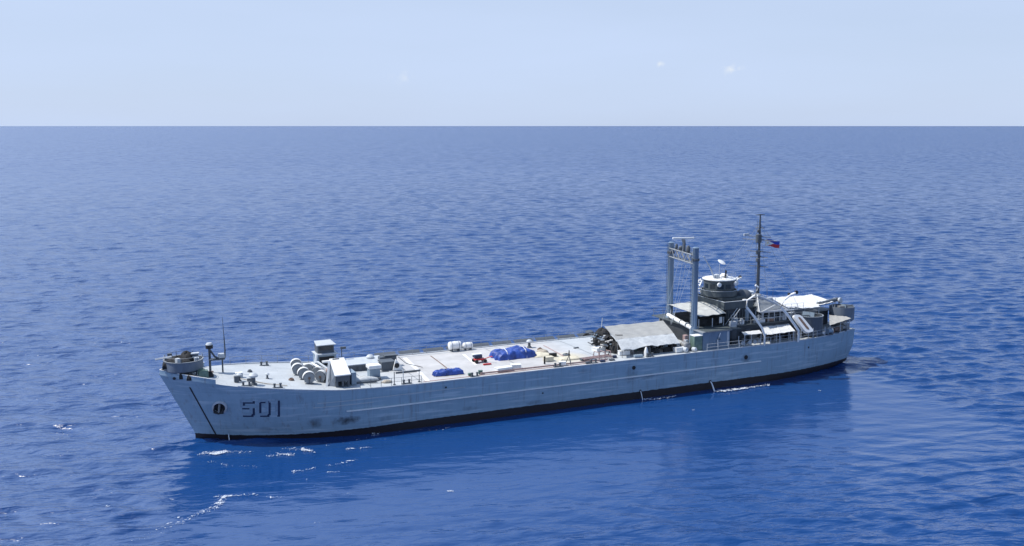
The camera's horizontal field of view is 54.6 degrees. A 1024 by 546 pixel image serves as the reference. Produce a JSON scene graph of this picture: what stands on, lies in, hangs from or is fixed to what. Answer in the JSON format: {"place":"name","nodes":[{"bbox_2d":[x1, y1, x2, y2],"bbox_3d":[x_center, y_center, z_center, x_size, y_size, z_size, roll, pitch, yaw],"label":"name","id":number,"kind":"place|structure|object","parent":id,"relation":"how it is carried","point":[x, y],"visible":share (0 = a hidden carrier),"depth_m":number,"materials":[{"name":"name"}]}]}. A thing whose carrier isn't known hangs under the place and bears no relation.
{"place":"outdoors","nodes":[
{"label":"outdoors","id":0,"kind":"place"},
{"bbox_2d":[187,373,193,380],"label":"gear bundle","id":1,"kind":"object","parent":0,"point":[189,378],"visible":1,"depth_m":110.84,"materials":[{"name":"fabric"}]},
{"bbox_2d":[0,126,1023,545],"bbox_3d":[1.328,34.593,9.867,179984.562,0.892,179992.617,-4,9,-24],"label":"sea","id":2,"kind":"structure","parent":0,"point":[128,254],"depth_m":190.26,"materials":[{"name":"liquid"}]},
{"bbox_2d":[106,384,820,540],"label":"foam","id":3,"kind":"object","parent":2,"relation":"on","point":[224,496],"visible":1,"depth_m":108.17,"materials":[{"name":"white"}]},
{"bbox_2d":[159,214,854,438],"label":"landing ship","id":4,"kind":"object","parent":2,"relation":"on","point":[297,407],"visible":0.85,"depth_m":126.09,"materials":[{"name":"paint"}]},
{"bbox_2d":[155,350,202,368],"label":"covered gun","id":5,"kind":"object","parent":4,"relation":"on","point":[185,356],"visible":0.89,"depth_m":112.37,"materials":[{"name":"metal"}]},
{"bbox_2d":[191,352,198,356],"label":"director sight","id":6,"kind":"object","parent":4,"relation":"on","point":[194,354],"visible":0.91,"depth_m":113.56,"materials":[{"name":"grey paint"}]},
{"bbox_2d":[197,368,208,377],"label":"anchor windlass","id":7,"kind":"object","parent":4,"relation":"on","point":[202,372],"visible":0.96,"depth_m":111.29,"materials":[{"name":"green paint"}]},
{"bbox_2d":[203,318,225,371],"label":"signal mast","id":8,"kind":"object","parent":4,"relation":"on","point":[209,347],"visible":0.98,"depth_m":115.75,"materials":[{"name":"grey metal"}]},
{"bbox_2d":[213,404,223,414],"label":"anchor","id":9,"kind":"object","parent":4,"relation":"attached to","point":[218,412],"visible":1,"depth_m":111.93,"materials":[{"name":"metal"}]},
{"bbox_2d":[234,376,238,381],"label":"chain stopper","id":10,"kind":"object","parent":4,"relation":"on","point":[236,378],"visible":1,"depth_m":112.16,"materials":[{"name":"grey paint"}]},
{"bbox_2d":[249,373,257,385],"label":"ventilator","id":11,"kind":"object","parent":4,"relation":"on","point":[252,376],"visible":1,"depth_m":111.83,"materials":[{"name":"grey paint"}]},
{"bbox_2d":[272,383,282,387],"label":"mooring bitts","id":12,"kind":"object","parent":4,"relation":"on","point":[280,385],"visible":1,"depth_m":111.77,"materials":[{"name":"grey paint"}]},
{"bbox_2d":[290,358,301,366],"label":"cable reel","id":13,"kind":"object","parent":4,"relation":"on","point":[294,360],"visible":0.56,"depth_m":121.17,"materials":[{"name":"grey paint"}]},
{"bbox_2d":[291,363,302,375],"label":"cable reel","id":14,"kind":"object","parent":4,"relation":"on","point":[295,367],"visible":0.66,"depth_m":118.66,"materials":[{"name":"grey paint"}]},
{"bbox_2d":[297,367,308,379],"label":"cable reel","id":15,"kind":"object","parent":4,"relation":"on","point":[301,371],"visible":0.72,"depth_m":116.76,"materials":[{"name":"grey paint"}]},
{"bbox_2d":[302,371,315,383],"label":"cable reel","id":16,"kind":"object","parent":4,"relation":"on","point":[308,377],"visible":1,"depth_m":114.99,"materials":[{"name":"white metal"}]},
{"bbox_2d":[304,363,314,370],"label":"cable reel","id":17,"kind":"object","parent":4,"relation":"on","point":[310,366],"visible":0.52,"depth_m":120.02,"materials":[{"name":"grey paint"}]},
{"bbox_2d":[312,366,323,375],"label":"cable reel","id":18,"kind":"object","parent":4,"relation":"on","point":[316,369],"visible":0.44,"depth_m":118.72,"materials":[{"name":"grey paint"}]},
{"bbox_2d":[313,361,326,368],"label":"hose","id":19,"kind":"object","parent":4,"relation":"on","point":[320,364],"visible":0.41,"depth_m":120.90,"materials":[{"name":"grey paint"}]},
{"bbox_2d":[315,370,326,382],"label":"cable reel","id":20,"kind":"object","parent":4,"relation":"on","point":[321,376],"visible":0.94,"depth_m":116.42,"materials":[{"name":"grey paint"}]},
{"bbox_2d":[312,339,337,366],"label":"winch cabin","id":21,"kind":"object","parent":4,"relation":"on","point":[324,352],"visible":0.69,"depth_m":125.02,"materials":[{"name":"white metal"}]},
{"bbox_2d":[319,345,332,350],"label":"window","id":22,"kind":"structure","parent":21,"relation":"in","point":[321,348],"depth_m":125.00,"materials":[{"name":"black glass"}]},
{"bbox_2d":[326,357,356,387],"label":"companionway hood","id":23,"kind":"object","parent":4,"relation":"on","point":[338,370],"visible":1,"depth_m":115.83,"materials":[{"name":"white paint"}]},
{"bbox_2d":[345,355,378,370],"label":"cargo hatch","id":24,"kind":"object","parent":4,"relation":"on","point":[357,364],"visible":0.58,"depth_m":123.97,"materials":[{"name":"grey paint"}]},
{"bbox_2d":[350,376,377,383],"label":"covered dinghy","id":25,"kind":"object","parent":4,"relation":"on","point":[366,379],"visible":0.8,"depth_m":117.75,"materials":[{"name":"fabric"}]},
{"bbox_2d":[366,354,373,358],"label":"ventilator","id":26,"kind":"object","parent":4,"relation":"on","point":[369,356],"visible":0.67,"depth_m":125.95,"materials":[{"name":"grey paint"}]},
{"bbox_2d":[366,363,380,379],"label":"ventilation box","id":27,"kind":"object","parent":4,"relation":"on","point":[373,369],"visible":0.94,"depth_m":119.32,"materials":[{"name":"white paint"}]},
{"bbox_2d":[378,353,422,373],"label":"cargo winch","id":28,"kind":"object","parent":4,"relation":"on","point":[387,362],"visible":0.9,"depth_m":123.69,"materials":[{"name":"grey paint"}]},
{"bbox_2d":[432,367,463,376],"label":"tarpaulin covered cargo","id":29,"kind":"object","parent":4,"relation":"on","point":[447,371],"visible":1,"depth_m":121.54,"materials":[{"name":"blue fabric"}]},
{"bbox_2d":[448,341,461,351],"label":"life raft canister","id":30,"kind":"object","parent":4,"relation":"on","point":[455,345],"visible":1,"depth_m":134.36,"materials":[{"name":"white paint"}]},
{"bbox_2d":[462,342,472,349],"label":"life raft canister","id":31,"kind":"object","parent":4,"relation":"on","point":[466,345],"visible":1,"depth_m":135.29,"materials":[{"name":"white paint"}]},
{"bbox_2d":[472,353,491,363],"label":"hand cart","id":32,"kind":"object","parent":4,"relation":"on","point":[477,358],"visible":1,"depth_m":127.84,"materials":[{"name":"red paint"}]},
{"bbox_2d":[494,365,511,370],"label":"deck crate","id":33,"kind":"object","parent":4,"relation":"on","point":[506,367],"visible":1,"depth_m":123.39,"materials":[{"name":"white paint"}]},
{"bbox_2d":[489,345,536,360],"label":"tarpaulin covered cargo","id":34,"kind":"object","parent":4,"relation":"on","point":[514,352],"visible":0.99,"depth_m":130.24,"materials":[{"name":"blue fabric"}]},
{"bbox_2d":[511,363,520,368],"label":"deck crate","id":35,"kind":"object","parent":4,"relation":"on","point":[515,365],"visible":0.95,"depth_m":124.55,"materials":[{"name":"white paint"}]},
{"bbox_2d":[526,339,531,347],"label":"ventilator","id":36,"kind":"object","parent":4,"relation":"on","point":[528,341],"visible":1,"depth_m":136.66,"materials":[{"name":"grey paint"}]},
{"bbox_2d":[534,352,548,357],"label":"canvas sheet","id":37,"kind":"object","parent":4,"relation":"on","point":[540,354],"visible":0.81,"depth_m":131.60,"materials":[{"name":"beige fabric"}]},
{"bbox_2d":[543,355,553,361],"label":"deck crate","id":38,"kind":"object","parent":4,"relation":"on","point":[549,358],"visible":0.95,"depth_m":128.74,"materials":[{"name":"beige fabric"}]},
{"bbox_2d":[559,356,579,359],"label":"canvas sheet","id":39,"kind":"object","parent":4,"relation":"on","point":[571,358],"visible":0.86,"depth_m":129.81,"materials":[{"name":"beige fabric"}]},
{"bbox_2d":[580,349,612,360],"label":"pipe rack","id":40,"kind":"object","parent":4,"relation":"on","point":[605,355],"visible":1,"depth_m":130.18,"materials":[{"name":"grey metal"}]},
{"bbox_2d":[592,346,605,351],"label":"deck crate","id":41,"kind":"object","parent":4,"relation":"on","point":[597,348],"visible":0.89,"depth_m":134.43,"materials":[{"name":"white paint"}]},
{"bbox_2d":[583,318,620,353],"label":"netting heap","id":42,"kind":"object","parent":4,"relation":"on","point":[602,336],"visible":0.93,"depth_m":135.31,"materials":[{"name":"fabric"}]},
{"bbox_2d":[617,350,629,354],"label":"deck crate","id":43,"kind":"object","parent":4,"relation":"on","point":[626,352],"visible":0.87,"depth_m":132.26,"materials":[{"name":"white paint"}]},
{"bbox_2d":[633,354,642,357],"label":"deck crate","id":44,"kind":"object","parent":4,"relation":"on","point":[637,355],"visible":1,"depth_m":130.95,"materials":[{"name":"grey metal"}]},
{"bbox_2d":[604,321,679,357],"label":"awning","id":45,"kind":"object","parent":4,"relation":"on","point":[634,336],"visible":1,"depth_m":135.36,"materials":[{"name":"fabric"}]},
{"bbox_2d":[644,346,647,356],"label":"white sack","id":46,"kind":"object","parent":4,"relation":"on","point":[645,352],"visible":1,"depth_m":131.58,"materials":[{"name":"fabric"}]},
{"bbox_2d":[649,348,659,352],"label":"stores pile","id":47,"kind":"object","parent":4,"relation":"on","point":[654,350],"visible":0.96,"depth_m":133.50,"materials":[{"name":"fabric"}]},
{"bbox_2d":[663,347,672,351],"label":"stores pile","id":48,"kind":"object","parent":4,"relation":"on","point":[667,349],"visible":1,"depth_m":134.31,"materials":[{"name":"fabric"}]},
{"bbox_2d":[662,344,676,347],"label":"stores pile","id":49,"kind":"object","parent":4,"relation":"on","point":[672,345],"visible":0.17,"depth_m":136.44,"materials":[{"name":"fabric"}]},
{"bbox_2d":[673,346,682,352],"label":"deck crate","id":50,"kind":"object","parent":4,"relation":"on","point":[677,349],"visible":1,"depth_m":134.01,"materials":[{"name":"white paint"}]},
{"bbox_2d":[680,339,691,350],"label":"deck generator","id":51,"kind":"object","parent":4,"relation":"on","point":[685,343],"visible":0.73,"depth_m":134.78,"materials":[{"name":"metal"}]},
{"bbox_2d":[690,334,702,349],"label":"switch cabinet","id":52,"kind":"object","parent":4,"relation":"on","point":[696,340],"visible":0.98,"depth_m":135.15,"materials":[{"name":"green metal"}]},
{"bbox_2d":[668,301,724,327],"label":"awning","id":53,"kind":"object","parent":4,"relation":"on","point":[705,311],"visible":0.79,"depth_m":140.03,"materials":[{"name":"beige fabric"}]},
{"bbox_2d":[729,321,736,326],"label":"deck locker","id":54,"kind":"object","parent":4,"relation":"on","point":[732,324],"visible":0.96,"depth_m":138.09,"materials":[{"name":"grey metal"}]},
{"bbox_2d":[742,330,761,346],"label":"awning","id":55,"kind":"object","parent":4,"relation":"on","point":[752,332],"visible":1,"depth_m":138.17,"materials":[{"name":"white fabric"}]},
{"bbox_2d":[764,316,773,321],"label":"deck locker","id":56,"kind":"object","parent":4,"relation":"on","point":[771,320],"visible":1,"depth_m":142.09,"materials":[{"name":"metal"}]},
{"bbox_2d":[754,294,787,317],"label":"awning","id":57,"kind":"object","parent":4,"relation":"on","point":[766,306],"visible":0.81,"depth_m":142.22,"materials":[{"name":"grey fabric"}]},
{"bbox_2d":[763,239,779,247],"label":"flag","id":58,"kind":"object","parent":4,"relation":"attached to","point":[774,244],"visible":1,"depth_m":145.71,"materials":[{"name":"fabric"}]},
{"bbox_2d":[763,323,794,343],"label":"awning","id":59,"kind":"object","parent":4,"relation":"on","point":[776,329],"visible":0.96,"depth_m":140.84,"materials":[{"name":"white fabric"}]},
{"bbox_2d":[792,315,812,334],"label":"life float","id":60,"kind":"object","parent":4,"relation":"attached to","point":[802,324],"visible":0.98,"depth_m":142.30,"materials":[{"name":"white paint"}]},
{"bbox_2d":[773,294,832,312],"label":"awning","id":61,"kind":"object","parent":4,"relation":"on","point":[809,301],"visible":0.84,"depth_m":151.21,"materials":[{"name":"white fabric"}]},
{"bbox_2d":[801,311,817,316],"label":"deck gun","id":62,"kind":"object","parent":4,"relation":"on","point":[807,314],"visible":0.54,"depth_m":144.70,"materials":[{"name":"grey paint"}]},
{"bbox_2d":[816,297,837,310],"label":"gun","id":63,"kind":"object","parent":4,"relation":"on","point":[829,300],"visible":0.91,"depth_m":150.67,"materials":[{"name":"grey paint"}]},
{"bbox_2d":[824,328,833,334],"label":"mooring reel","id":64,"kind":"object","parent":4,"relation":"on","point":[830,331],"visible":1,"depth_m":144.90,"materials":[{"name":"grey paint"}]},
{"bbox_2d":[831,326,839,333],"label":"mooring reel","id":65,"kind":"object","parent":4,"relation":"on","point":[836,329],"visible":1,"depth_m":145.99,"materials":[{"name":"metal"}]},
{"bbox_2d":[829,315,850,331],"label":"awning","id":66,"kind":"object","parent":4,"relation":"on","point":[834,319],"visible":0.99,"depth_m":147.64,"materials":[{"name":"beige fabric"}]},
{"bbox_2d":[838,324,846,331],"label":"mooring reel","id":67,"kind":"object","parent":4,"relation":"on","point":[844,327],"visible":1,"depth_m":147.37,"materials":[{"name":"metal"}]},
{"bbox_2d":[837,304,852,307],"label":"deck gun","id":68,"kind":"object","parent":4,"relation":"on","point":[842,306],"visible":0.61,"depth_m":150.96,"materials":[{"name":"grey paint"}]},
{"bbox_2d":[0,0,1023,125],"label":"sky","id":69,"kind":"structure","parent":0,"point":[63,62],"materials":[{"name":"blue"}]}
]}

